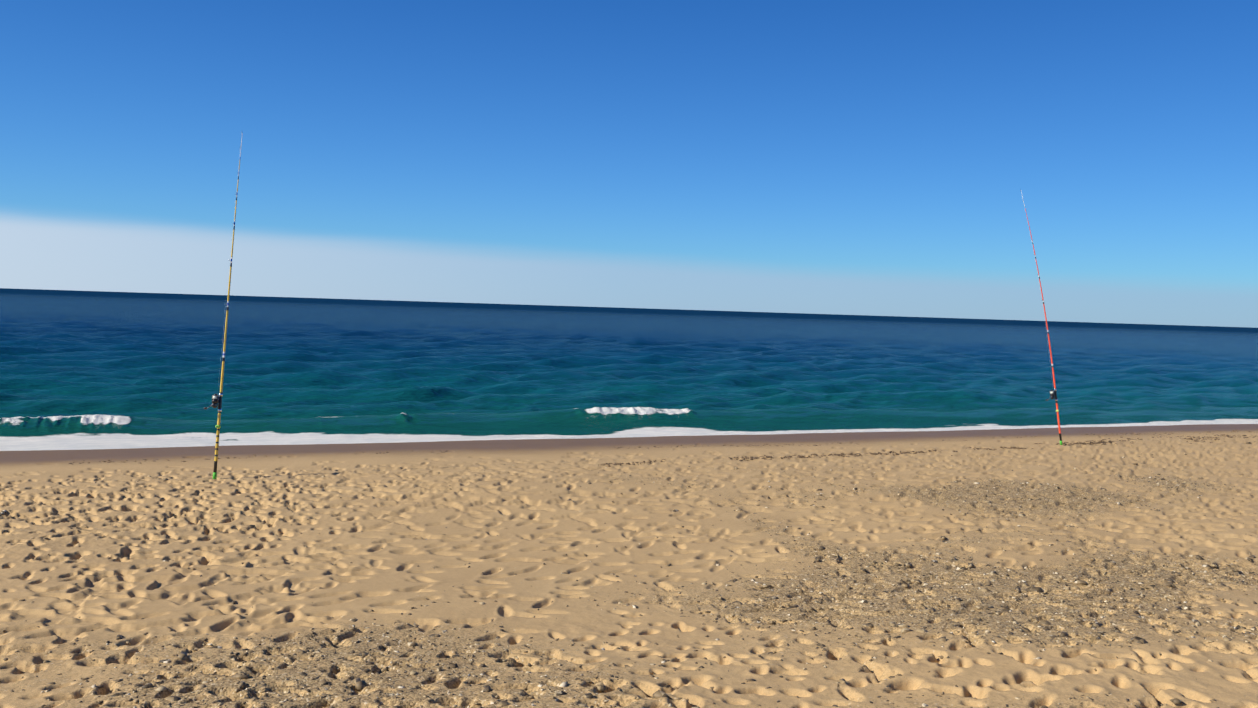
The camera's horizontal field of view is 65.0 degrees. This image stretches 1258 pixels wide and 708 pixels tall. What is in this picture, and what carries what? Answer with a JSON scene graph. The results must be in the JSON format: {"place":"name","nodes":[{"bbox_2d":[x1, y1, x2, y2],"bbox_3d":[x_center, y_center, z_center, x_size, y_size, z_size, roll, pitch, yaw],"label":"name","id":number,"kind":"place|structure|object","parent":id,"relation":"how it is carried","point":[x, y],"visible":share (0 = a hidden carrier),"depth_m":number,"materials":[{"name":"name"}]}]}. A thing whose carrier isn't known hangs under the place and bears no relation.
{"place":"outdoors","nodes":[
{"label":"outdoors","id":0,"kind":"place"},
{"bbox_2d":[0,424,1257,707],"bbox_3d":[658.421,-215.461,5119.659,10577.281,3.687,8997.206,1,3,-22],"label":"beach sand","id":1,"kind":"structure","parent":0,"point":[402,506],"depth_m":7.57,"materials":[{"name":"beige sand"}]},
{"bbox_2d":[204,133,242,478],"bbox_3d":[-4.790,-0.473,11.613,0.142,4.505,0.202,-1,-7,23],"label":"fishing rod","id":2,"kind":"object","parent":1,"relation":"on","point":[216,400],"visible":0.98,"depth_m":11.55,"materials":[{"name":"metal"}]},
{"bbox_2d":[0,441,1257,707],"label":"pebbles","id":3,"kind":"object","parent":1,"relation":"on","point":[358,683],"visible":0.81,"depth_m":6.07,"materials":[{"name":"grey stone"}]},
{"bbox_2d":[598,430,1255,466],"bbox_3d":[10.656,1.675,18.869,24.734,0.205,2.661,0,3,-26],"label":"seaweed debris","id":4,"kind":"object","parent":1,"relation":"on","point":[872,454],"visible":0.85,"depth_m":15.69,"materials":[{"name":"brown plant"}]},
{"bbox_2d":[1020,190,1062,444],"bbox_3d":[7.310,-0.506,17.435,0.180,4.905,0.190,-6,-1,-22],"label":"fishing rod","id":5,"kind":"object","parent":1,"relation":"on","point":[1053,393],"visible":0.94,"depth_m":17.39,"materials":[{"name":"metal"}]},
{"bbox_2d":[0,288,1257,450],"bbox_3d":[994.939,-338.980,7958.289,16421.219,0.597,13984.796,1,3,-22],"label":"sea water","id":6,"kind":"structure","parent":0,"point":[85,370],"depth_m":36.98,"materials":[{"name":"blue liquid"}]},
{"bbox_2d":[0,0,1257,327],"label":"sky","id":7,"kind":"structure","parent":0,"point":[840,157],"materials":[{"name":"blue"}]},
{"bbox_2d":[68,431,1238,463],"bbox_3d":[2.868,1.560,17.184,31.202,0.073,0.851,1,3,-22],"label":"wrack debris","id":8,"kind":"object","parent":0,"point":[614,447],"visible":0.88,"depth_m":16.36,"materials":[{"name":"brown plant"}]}
]}

